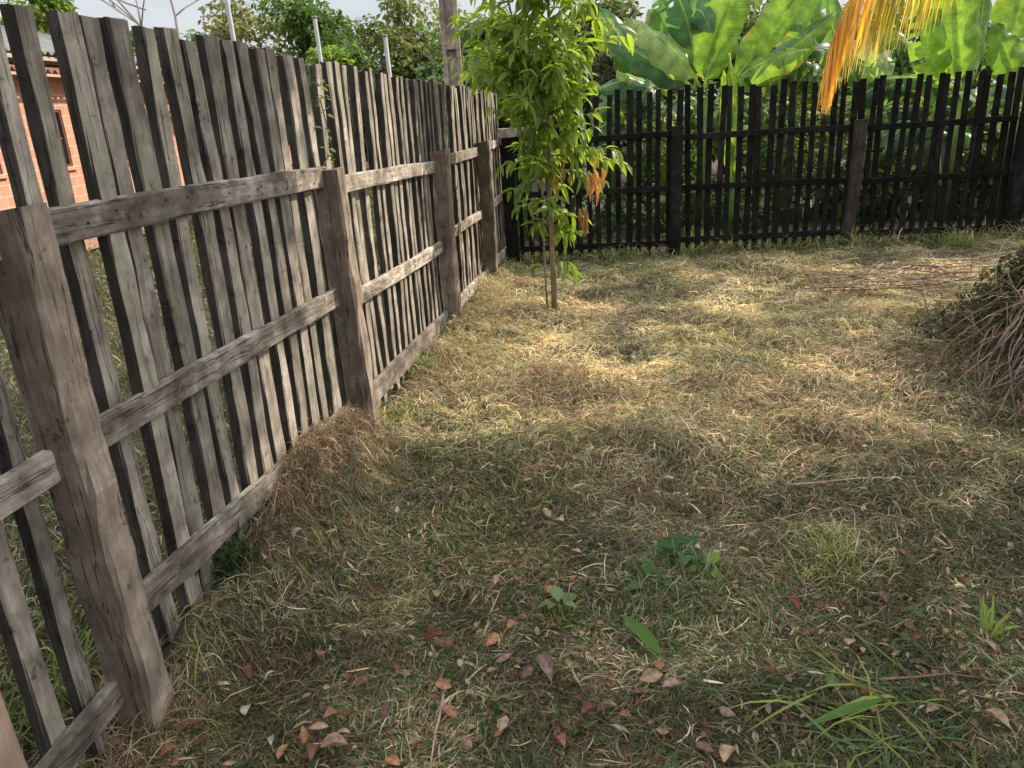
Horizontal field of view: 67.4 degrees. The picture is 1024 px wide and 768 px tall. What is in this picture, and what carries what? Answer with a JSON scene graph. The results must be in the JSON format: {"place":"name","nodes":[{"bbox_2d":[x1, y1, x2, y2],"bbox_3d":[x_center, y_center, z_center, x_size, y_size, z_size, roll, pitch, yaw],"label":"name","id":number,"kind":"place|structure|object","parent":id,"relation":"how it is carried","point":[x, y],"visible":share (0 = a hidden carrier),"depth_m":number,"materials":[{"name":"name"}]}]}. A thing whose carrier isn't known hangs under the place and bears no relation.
{"place":"outdoors","nodes":[
{"label":"outdoors","id":0,"kind":"place"},
{"bbox_2d":[84,227,144,250],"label":"path","id":1,"kind":"structure","parent":0,"point":[93,241],"depth_m":11.85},
{"bbox_2d":[0,197,555,767],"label":"neighbour grass","id":2,"kind":"structure","parent":0,"point":[54,533],"depth_m":3.29,"materials":[{"name":"plant"}]},
{"bbox_2d":[0,0,1022,98],"label":"sky","id":3,"kind":"structure","parent":0,"point":[158,13],"materials":[{"name":"white"}]},
{"bbox_2d":[0,87,1023,767],"bbox_3d":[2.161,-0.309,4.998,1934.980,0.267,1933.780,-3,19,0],"label":"ground","id":4,"kind":"structure","parent":0,"point":[166,651],"depth_m":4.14,"materials":[{"name":"plant"}]},
{"bbox_2d":[0,692,27,767],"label":"wooden stake","id":5,"kind":"object","parent":4,"relation":"on","point":[11,754],"visible":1,"depth_m":1.55,"materials":[{"name":"brown wood"}]},
{"bbox_2d":[0,0,78,34],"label":"broad tree","id":6,"kind":"object","parent":4,"relation":"on","point":[39,7],"visible":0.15,"depth_m":21.85,"materials":[{"name":"green plant"}]},
{"bbox_2d":[0,619,104,754],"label":"weed clump","id":7,"kind":"object","parent":4,"relation":"on","point":[60,684],"visible":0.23,"depth_m":2.29,"materials":[{"name":"green plant"}]},
{"bbox_2d":[27,634,237,767],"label":"straw tangle","id":8,"kind":"object","parent":4,"relation":"on","point":[102,756],"visible":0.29,"depth_m":2.05,"materials":[{"name":"brown plant"}]},
{"bbox_2d":[178,719,198,736],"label":"fallen leaf","id":9,"kind":"object","parent":8,"relation":"on","point":[190,722],"visible":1,"depth_m":2.06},
{"bbox_2d":[101,0,198,38],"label":"bare tree","id":10,"kind":"object","parent":4,"relation":"on","point":[129,15],"visible":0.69,"depth_m":30.47,"materials":[{"name":"grey plant"}]},
{"bbox_2d":[0,25,332,210],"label":"brick house","id":11,"kind":"structure","parent":4,"relation":"on","point":[73,162],"depth_m":15.73,"materials":[{"name":"orange brick"}]},
{"bbox_2d":[55,110,78,170],"bbox_3d":[-9.295,-4.893,15.468,0.190,1.190,1.120,-1,19,5],"label":"window","id":12,"kind":"structure","parent":11,"relation":"in","point":[58,116],"depth_m":15.90,"materials":[{"name":"black glass"}]},
{"bbox_2d":[179,29,255,47],"bbox_3d":[-11.778,-11.712,31.810,3.567,5.518,3.484,-3,19,0],"label":"broad tree","id":13,"kind":"object","parent":4,"relation":"on","point":[192,36],"visible":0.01,"depth_m":30.42,"materials":[{"name":"green plant"}]},
{"bbox_2d":[224,0,235,40],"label":"metal pole","id":14,"kind":"object","parent":4,"relation":"on","point":[230,19],"depth_m":7.21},
{"bbox_2d":[202,515,282,590],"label":"weed clump","id":15,"kind":"object","parent":4,"relation":"on","point":[232,563],"visible":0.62,"depth_m":2.60,"materials":[{"name":"green plant"}]},
{"bbox_2d":[195,0,302,145],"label":"broad tree","id":16,"kind":"object","parent":4,"relation":"on","point":[221,30],"visible":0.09,"depth_m":24.75,"materials":[{"name":"green plant"}]},
{"bbox_2d":[0,4,506,767],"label":"picket fence","id":17,"kind":"object","parent":4,"relation":"on","point":[440,246],"visible":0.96,"depth_m":2.38,"materials":[{"name":"wood"}]},
{"bbox_2d":[310,78,342,310],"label":"climbing vine","id":18,"kind":"object","parent":17,"relation":"attached to","point":[329,115],"visible":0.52,"depth_m":3.35,"materials":[{"name":"green plant"}]},
{"bbox_2d":[497,127,523,138],"bbox_3d":[-0.013,-2.556,7.815,0.303,0.097,0.037,-13,22,-25],"label":"board offcut","id":19,"kind":"object","parent":17,"relation":"attached to","point":[505,133],"visible":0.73,"depth_m":7.79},
{"bbox_2d":[90,399,442,767],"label":"dry grass","id":20,"kind":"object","parent":4,"relation":"on","point":[336,440],"visible":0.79,"depth_m":2.97,"materials":[{"name":"brown plant"}]},
{"bbox_2d":[251,0,372,159],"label":"broad tree","id":21,"kind":"object","parent":4,"relation":"on","point":[330,26],"visible":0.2,"depth_m":15.18,"materials":[{"name":"green plant"}]},
{"bbox_2d":[102,255,525,766],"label":"fence foot weeds","id":22,"kind":"object","parent":4,"relation":"on","point":[261,595],"visible":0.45,"depth_m":2.42,"materials":[{"name":"green plant"}]},
{"bbox_2d":[307,743,320,760],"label":"fallen leaf","id":23,"kind":"object","parent":4,"relation":"on","point":[312,748],"visible":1,"depth_m":1.97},
{"bbox_2d":[312,16,324,99],"bbox_3d":[-2.219,-2.987,9.506,0.059,2.851,0.059,-4,19,0],"label":"metal pole","id":24,"kind":"object","parent":4,"relation":"on","point":[317,38],"visible":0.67,"depth_m":9.10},
{"bbox_2d":[305,44,379,171],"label":"leafy bush","id":25,"kind":"object","parent":4,"relation":"on","point":[332,53],"visible":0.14,"depth_m":13.36,"materials":[{"name":"green plant"}]},
{"bbox_2d":[339,44,399,206],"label":"leafy bush","id":26,"kind":"object","parent":4,"relation":"on","point":[357,51],"visible":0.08,"depth_m":13.78,"materials":[{"name":"green plant"}]},
{"bbox_2d":[382,34,391,76],"bbox_3d":[-1.706,-3.658,11.401,0.074,2.798,0.074,-4,19,0],"label":"metal pole","id":27,"kind":"object","parent":4,"relation":"on","point":[386,48],"visible":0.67,"depth_m":11.00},
{"bbox_2d":[243,164,534,265],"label":"undergrowth","id":28,"kind":"object","parent":4,"relation":"on","point":[372,206],"visible":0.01,"depth_m":8.98,"materials":[{"name":"green plant"}]},
{"bbox_2d":[385,754,399,764],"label":"fallen leaf","id":29,"kind":"object","parent":4,"relation":"on","point":[392,759],"visible":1,"depth_m":1.95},
{"bbox_2d":[377,395,421,428],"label":"grass tuft","id":30,"kind":"object","parent":4,"relation":"on","point":[405,413],"visible":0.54,"depth_m":4.10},
{"bbox_2d":[342,0,485,89],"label":"broad tree","id":31,"kind":"object","parent":4,"relation":"on","point":[409,55],"visible":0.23,"depth_m":23.89,"materials":[{"name":"green plant"}]},
{"bbox_2d":[404,349,443,381],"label":"grass tuft","id":32,"kind":"object","parent":4,"relation":"on","point":[420,362],"visible":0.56,"depth_m":4.79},
{"bbox_2d":[409,61,448,142],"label":"leafy bush","id":33,"kind":"object","parent":4,"relation":"on","point":[427,71],"visible":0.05,"depth_m":12.70,"materials":[{"name":"green plant"}]},
{"bbox_2d":[424,627,444,639],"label":"fallen leaf","id":34,"kind":"object","parent":4,"relation":"on","point":[431,632],"visible":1,"depth_m":2.39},
{"bbox_2d":[430,689,444,763],"bbox_3d":[-0.200,0.918,2.073,0.015,0.023,0.249,-3,19,2],"label":"dry stick","id":35,"kind":"object","parent":4,"relation":"on","point":[439,715],"visible":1,"depth_m":2.07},
{"bbox_2d":[435,678,451,688],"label":"fallen leaf","id":36,"kind":"object","parent":4,"relation":"on","point":[441,683],"visible":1,"depth_m":2.18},
{"bbox_2d":[436,637,454,646],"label":"fallen leaf","id":37,"kind":"object","parent":4,"relation":"on","point":[446,641],"visible":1,"depth_m":2.34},
{"bbox_2d":[441,705,456,717],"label":"fallen leaf","id":38,"kind":"object","parent":4,"relation":"on","point":[448,710],"visible":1,"depth_m":2.10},
{"bbox_2d":[439,0,462,148],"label":"utility pole","id":39,"kind":"object","parent":4,"relation":"on","point":[447,8],"visible":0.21,"depth_m":9.09,"materials":[{"name":"concrete"}]},
{"bbox_2d":[462,735,471,749],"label":"fallen leaf","id":40,"kind":"object","parent":4,"relation":"on","point":[466,743],"visible":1,"depth_m":1.99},
{"bbox_2d":[427,13,545,109],"bbox_3d":[-0.165,-7.749,20.831,3.983,4.101,3.530,-3,19,0],"label":"broad tree","id":41,"kind":"object","parent":4,"relation":"on","point":[465,35],"visible":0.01,"depth_m":19.50,"materials":[{"name":"green plant"}]},
{"bbox_2d":[433,41,545,235],"bbox_3d":[-0.203,-3.111,10.027,1.577,2.567,1.407,-3,19,0],"label":"leafy bush","id":42,"kind":"object","parent":4,"relation":"on","point":[499,107],"visible":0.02,"depth_m":9.62,"materials":[{"name":"green plant"}]},
{"bbox_2d":[474,263,517,298],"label":"grass tuft","id":43,"kind":"object","parent":4,"relation":"on","point":[486,282],"visible":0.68,"depth_m":6.83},
{"bbox_2d":[496,715,508,731],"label":"fallen leaf","id":44,"kind":"object","parent":4,"relation":"on","point":[502,722],"visible":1,"depth_m":2.00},
{"bbox_2d":[440,0,634,312],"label":"sapling","id":45,"kind":"object","parent":4,"relation":"on","point":[530,68],"visible":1,"depth_m":5.69,"materials":[{"name":"green plant"}]},
{"bbox_2d":[537,653,552,681],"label":"fallen leaf","id":46,"kind":"object","parent":4,"relation":"on","point":[545,661],"visible":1,"depth_m":2.19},
{"bbox_2d":[494,353,606,395],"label":"grass tuft","id":47,"kind":"object","parent":4,"relation":"on","point":[546,371],"visible":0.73,"depth_m":4.54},
{"bbox_2d":[538,585,576,612],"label":"broadleaf weed","id":48,"kind":"object","parent":4,"relation":"on","point":[556,592],"visible":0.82,"depth_m":2.51,"materials":[{"name":"green plant"}]},
{"bbox_2d":[527,594,599,636],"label":"grass tuft","id":49,"kind":"object","parent":4,"relation":"on","point":[573,611],"visible":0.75,"depth_m":2.45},
{"bbox_2d":[134,306,1023,767],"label":"leaf litter","id":50,"kind":"object","parent":4,"relation":"on","point":[612,684],"visible":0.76,"depth_m":2.35,"materials":[{"name":"plant"}]},
{"bbox_2d":[141,335,1023,767],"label":"ground weeds","id":51,"kind":"object","parent":4,"relation":"on","point":[1013,763],"visible":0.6,"depth_m":2.35,"materials":[{"name":"green plant"}]},
{"bbox_2d":[320,732,347,747],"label":"fallen leaf","id":52,"kind":"object","parent":51,"relation":"on","point":[334,738],"visible":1,"depth_m":1.98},
{"bbox_2d":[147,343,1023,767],"bbox_3d":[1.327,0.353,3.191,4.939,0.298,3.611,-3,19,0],"label":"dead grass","id":53,"kind":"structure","parent":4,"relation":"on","point":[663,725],"depth_m":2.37,"materials":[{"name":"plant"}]},
{"bbox_2d":[719,744,735,762],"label":"fallen leaf","id":54,"kind":"object","parent":53,"relation":"on","point":[725,751],"visible":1,"depth_m":1.90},
{"bbox_2d":[551,0,645,173],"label":"broad tree","id":55,"kind":"object","parent":4,"relation":"on","point":[614,7],"visible":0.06,"depth_m":16.98,"materials":[{"name":"green plant"}]},
{"bbox_2d":[177,248,1023,747],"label":"straw heaps","id":56,"kind":"object","parent":4,"relation":"on","point":[455,338],"visible":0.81,"depth_m":3.90,"materials":[{"name":"beige plant"}]},
{"bbox_2d":[596,699,617,712],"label":"fallen leaf","id":57,"kind":"object","parent":4,"relation":"on","point":[605,703],"visible":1,"depth_m":2.08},
{"bbox_2d":[599,617,646,664],"bbox_3d":[0.354,0.781,2.343,0.058,0.043,0.246,12,24,36],"label":"dry stick","id":58,"kind":"object","parent":4,"relation":"on","point":[613,651],"visible":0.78,"depth_m":2.32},
{"bbox_2d":[581,103,683,218],"bbox_3d":[1.696,-3.183,11.168,1.744,1.690,1.188,-3,19,0],"label":"banana plant","id":59,"kind":"object","parent":4,"relation":"on","point":[624,154],"visible":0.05,"depth_m":10.81,"materials":[{"name":"green plant"}]},
{"bbox_2d":[597,0,671,231],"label":"banana plant","id":60,"kind":"object","parent":4,"relation":"on","point":[627,78],"visible":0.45,"depth_m":9.41,"materials":[{"name":"green plant"}]},
{"bbox_2d":[581,43,695,186],"bbox_3d":[2.502,-5.186,14.928,2.518,3.430,2.386,-3,19,0],"label":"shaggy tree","id":61,"kind":"object","parent":4,"relation":"on","point":[606,72],"visible":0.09,"depth_m":14.78,"materials":[{"name":"green plant"}]},
{"bbox_2d":[622,615,660,653],"bbox_3d":[0.392,0.757,2.345,0.043,0.027,0.201,-11,21,-21],"label":"green leaf strip","id":62,"kind":"object","parent":4,"relation":"on","point":[643,633],"visible":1,"depth_m":2.34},
{"bbox_2d":[625,558,671,590],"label":"broadleaf weed","id":63,"kind":"object","parent":4,"relation":"on","point":[646,570],"visible":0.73,"depth_m":2.56,"materials":[{"name":"green plant"}]},
{"bbox_2d":[639,668,662,682],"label":"fallen leaf","id":64,"kind":"object","parent":4,"relation":"on","point":[650,675],"visible":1,"depth_m":2.17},
{"bbox_2d":[651,533,704,567],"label":"broadleaf weed","id":65,"kind":"object","parent":4,"relation":"on","point":[661,545],"visible":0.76,"depth_m":2.65,"materials":[{"name":"green plant"}]},
{"bbox_2d":[593,527,777,641],"bbox_3d":[0.562,0.648,2.528,0.566,0.214,0.588,-3,19,0],"label":"grass tuft","id":66,"kind":"object","parent":4,"relation":"on","point":[665,561],"visible":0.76,"depth_m":2.51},
{"bbox_2d":[633,102,748,212],"bbox_3d":[2.642,-3.324,11.427,1.941,1.679,1.379,-3,19,0],"label":"banana plant","id":67,"kind":"object","parent":4,"relation":"on","point":[693,119],"visible":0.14,"depth_m":11.04,"materials":[{"name":"green plant"}]},
{"bbox_2d":[695,741,712,751],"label":"fallen leaf","id":68,"kind":"object","parent":4,"relation":"on","point":[703,745],"visible":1,"depth_m":1.94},
{"bbox_2d":[687,551,721,580],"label":"broadleaf weed","id":69,"kind":"object","parent":4,"relation":"on","point":[716,555],"visible":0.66,"depth_m":2.57,"materials":[{"name":"green plant"}]},
{"bbox_2d":[601,0,836,235],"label":"banana plant","id":70,"kind":"object","parent":4,"relation":"on","point":[703,41],"visible":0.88,"depth_m":8.88,"materials":[{"name":"green plant"}]},
{"bbox_2d":[719,53,737,234],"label":"banana plant","id":71,"kind":"object","parent":4,"relation":"on","point":[729,78],"visible":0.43,"depth_m":8.74,"materials":[{"name":"green plant"}]},
{"bbox_2d":[686,524,779,553],"bbox_3d":[0.811,0.574,2.847,0.020,0.060,0.413,-18,24,-36],"label":"dry stick","id":72,"kind":"object","parent":4,"relation":"on","point":[711,531],"visible":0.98,"depth_m":2.86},
{"bbox_2d":[691,95,800,207],"bbox_3d":[3.441,-3.362,11.257,1.853,1.776,1.201,-3,19,0],"label":"banana plant","id":73,"kind":"object","parent":4,"relation":"on","point":[715,141],"visible":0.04,"depth_m":10.89,"materials":[{"name":"green plant"}]},
{"bbox_2d":[676,0,825,173],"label":"broad tree","id":74,"kind":"object","parent":4,"relation":"on","point":[753,17],"visible":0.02,"depth_m":16.02,"materials":[{"name":"green plant"}]},
{"bbox_2d":[499,67,1023,263],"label":"black picket fence","id":75,"kind":"object","parent":4,"relation":"on","point":[1010,202],"visible":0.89,"depth_m":8.10,"materials":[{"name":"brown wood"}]},
{"bbox_2d":[515,60,1020,239],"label":"undergrowth","id":76,"kind":"object","parent":4,"relation":"on","point":[764,139],"visible":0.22,"depth_m":9.77,"materials":[{"name":"green plant"}]},
{"bbox_2d":[518,218,1023,266],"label":"grass strip","id":77,"kind":"object","parent":4,"relation":"on","point":[636,252],"visible":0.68,"depth_m":8.30,"materials":[{"name":"green plant"}]},
{"bbox_2d":[721,10,857,166],"bbox_3d":[6.151,-5.977,15.963,3.467,3.302,3.322,-3,19,0],"label":"broad tree","id":78,"kind":"object","parent":4,"relation":"on","point":[812,58],"visible":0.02,"depth_m":15.30,"materials":[{"name":"green plant"}]},
{"bbox_2d":[763,0,821,223],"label":"banana plant","id":79,"kind":"object","parent":4,"relation":"on","point":[808,12],"visible":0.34,"depth_m":9.45,"materials":[{"name":"green plant"}]},
{"bbox_2d":[825,673,838,686],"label":"fallen leaf","id":80,"kind":"object","parent":4,"relation":"on","point":[830,678],"visible":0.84,"depth_m":2.08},
{"bbox_2d":[766,507,907,599],"bbox_3d":[1.101,0.568,2.625,0.437,0.163,0.444,-3,19,0],"label":"grass tuft","id":81,"kind":"object","parent":4,"relation":"on","point":[842,547],"visible":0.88,"depth_m":2.62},
{"bbox_2d":[823,216,881,249],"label":"grass tuft","id":82,"kind":"object","parent":4,"relation":"on","point":[853,237],"visible":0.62,"depth_m":8.23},
{"bbox_2d":[723,621,992,767],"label":"grass tuft","id":83,"kind":"object","parent":4,"relation":"on","point":[870,688],"visible":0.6,"depth_m":1.99,"materials":[{"name":"plant"}]},
{"bbox_2d":[804,699,880,726],"bbox_3d":[0.861,0.850,1.988,0.250,0.019,0.024,-10,21,-19],"label":"green leaf strip","id":84,"kind":"object","parent":83,"relation":"on","point":[850,708],"visible":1,"depth_m":1.99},
{"bbox_2d":[810,0,909,118],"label":"banana plant","id":85,"kind":"object","parent":4,"relation":"on","point":[819,53],"visible":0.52,"depth_m":9.87,"materials":[{"name":"green plant"}]},
{"bbox_2d":[787,476,945,485],"bbox_3d":[1.452,0.402,3.156,0.618,0.042,0.036,0,20,9],"label":"dry stick","id":86,"kind":"object","parent":4,"relation":"on","point":[793,484],"visible":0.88,"depth_m":3.16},
{"bbox_2d":[820,686,914,725],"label":"long grass","id":87,"kind":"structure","parent":4,"relation":"on","point":[876,696],"depth_m":2.04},
{"bbox_2d":[816,0,972,115],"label":"coconut palm","id":88,"kind":"object","parent":4,"relation":"on","point":[841,45],"visible":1,"depth_m":7.37,"materials":[{"name":"orange plant"}]},
{"bbox_2d":[821,0,988,137],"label":"broad tree","id":89,"kind":"object","parent":4,"relation":"on","point":[901,61],"visible":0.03,"depth_m":13.46,"materials":[{"name":"green plant"}]},
{"bbox_2d":[844,103,970,195],"bbox_3d":[5.654,-3.247,10.918,1.658,1.546,1.391,-19,25,-38],"label":"banana plant","id":90,"kind":"object","parent":4,"relation":"on","point":[888,122],"visible":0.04,"depth_m":10.90,"materials":[{"name":"green plant"}]},
{"bbox_2d":[836,85,997,218],"bbox_3d":[5.154,-2.916,9.710,1.514,1.781,1.518,-13,22,-26],"label":"banana plant","id":91,"kind":"object","parent":4,"relation":"on","point":[884,137],"visible":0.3,"depth_m":9.48,"materials":[{"name":"green plant"}]},
{"bbox_2d":[818,221,1023,425],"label":"brush heap","id":92,"kind":"object","parent":4,"relation":"on","point":[947,321],"visible":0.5,"depth_m":4.46,"materials":[{"name":"brown plant"}]},
{"bbox_2d":[892,316,994,371],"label":"cut stem","id":93,"kind":"object","parent":92,"relation":"on","point":[985,326],"visible":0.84,"depth_m":4.28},
{"bbox_2d":[883,243,1023,406],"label":"brush leaves","id":94,"kind":"object","parent":92,"relation":"on","point":[1013,262],"visible":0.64,"depth_m":4.41,"materials":[{"name":"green plant"}]},
{"bbox_2d":[904,291,1008,377],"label":"cut stem","id":95,"kind":"object","parent":92,"relation":"on","point":[958,323],"visible":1,"depth_m":4.17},
{"bbox_2d":[914,301,1022,394],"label":"cut stem","id":96,"kind":"object","parent":92,"relation":"on","point":[962,333],"visible":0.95,"depth_m":4.03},
{"bbox_2d":[949,313,1023,387],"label":"cut stem","id":97,"kind":"object","parent":92,"relation":"on","point":[1015,329],"visible":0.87,"depth_m":4.04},
{"bbox_2d":[976,319,1004,402],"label":"cut stem","id":98,"kind":"object","parent":92,"relation":"on","point":[991,328],"visible":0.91,"depth_m":4.09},
{"bbox_2d":[963,322,1023,378],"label":"cut stem","id":99,"kind":"object","parent":92,"relation":"on","point":[998,335],"visible":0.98,"depth_m":4.08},
{"bbox_2d":[964,289,1023,385],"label":"cut stem","id":100,"kind":"object","parent":92,"relation":"on","point":[1017,315],"visible":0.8,"depth_m":4.02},
{"bbox_2d":[983,326,1009,426],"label":"cut stem","id":101,"kind":"object","parent":92,"relation":"on","point":[998,343],"visible":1,"depth_m":3.85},
{"bbox_2d":[872,0,991,223],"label":"banana plant","id":102,"kind":"object","parent":4,"relation":"on","point":[954,43],"visible":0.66,"depth_m":8.90,"materials":[{"name":"green plant"}]},
{"bbox_2d":[850,668,1021,684],"bbox_3d":[1.154,0.794,2.103,0.437,0.036,0.034,-1,20,7],"label":"dry stick","id":103,"kind":"object","parent":4,"relation":"on","point":[910,677],"visible":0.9,"depth_m":2.11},
{"bbox_2d":[926,226,993,249],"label":"grass tuft","id":104,"kind":"object","parent":4,"relation":"on","point":[965,240],"visible":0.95,"depth_m":7.95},
{"bbox_2d":[907,19,1023,102],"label":"broad tree","id":105,"kind":"object","parent":4,"relation":"on","point":[986,67],"visible":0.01,"depth_m":14.56,"materials":[{"name":"green plant"}]},
{"bbox_2d":[944,78,1021,181],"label":"banana plant","id":106,"kind":"object","parent":4,"relation":"on","point":[992,92],"visible":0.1,"depth_m":10.50,"materials":[{"name":"green plant"}]},
{"bbox_2d":[948,373,1023,399],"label":"cut stem","id":107,"kind":"object","parent":4,"relation":"on","point":[1014,379],"visible":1,"depth_m":3.72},
{"bbox_2d":[958,593,1020,641],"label":"seedling","id":108,"kind":"object","parent":4,"relation":"on","point":[985,618],"visible":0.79,"depth_m":2.28,"materials":[{"name":"green plant"}]},
{"bbox_2d":[982,708,1010,727],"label":"fallen leaf","id":109,"kind":"object","parent":4,"relation":"on","point":[1000,715],"visible":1,"depth_m":1.93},
{"bbox_2d":[984,0,1023,218],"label":"banana plant","id":110,"kind":"object","parent":4,"relation":"on","point":[1005,49],"visible":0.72,"depth_m":8.78,"materials":[{"name":"green plant"}]},
{"bbox_2d":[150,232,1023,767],"bbox_3d":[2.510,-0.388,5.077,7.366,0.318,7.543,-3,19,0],"label":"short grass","id":111,"kind":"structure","parent":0,"point":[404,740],"depth_m":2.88,"materials":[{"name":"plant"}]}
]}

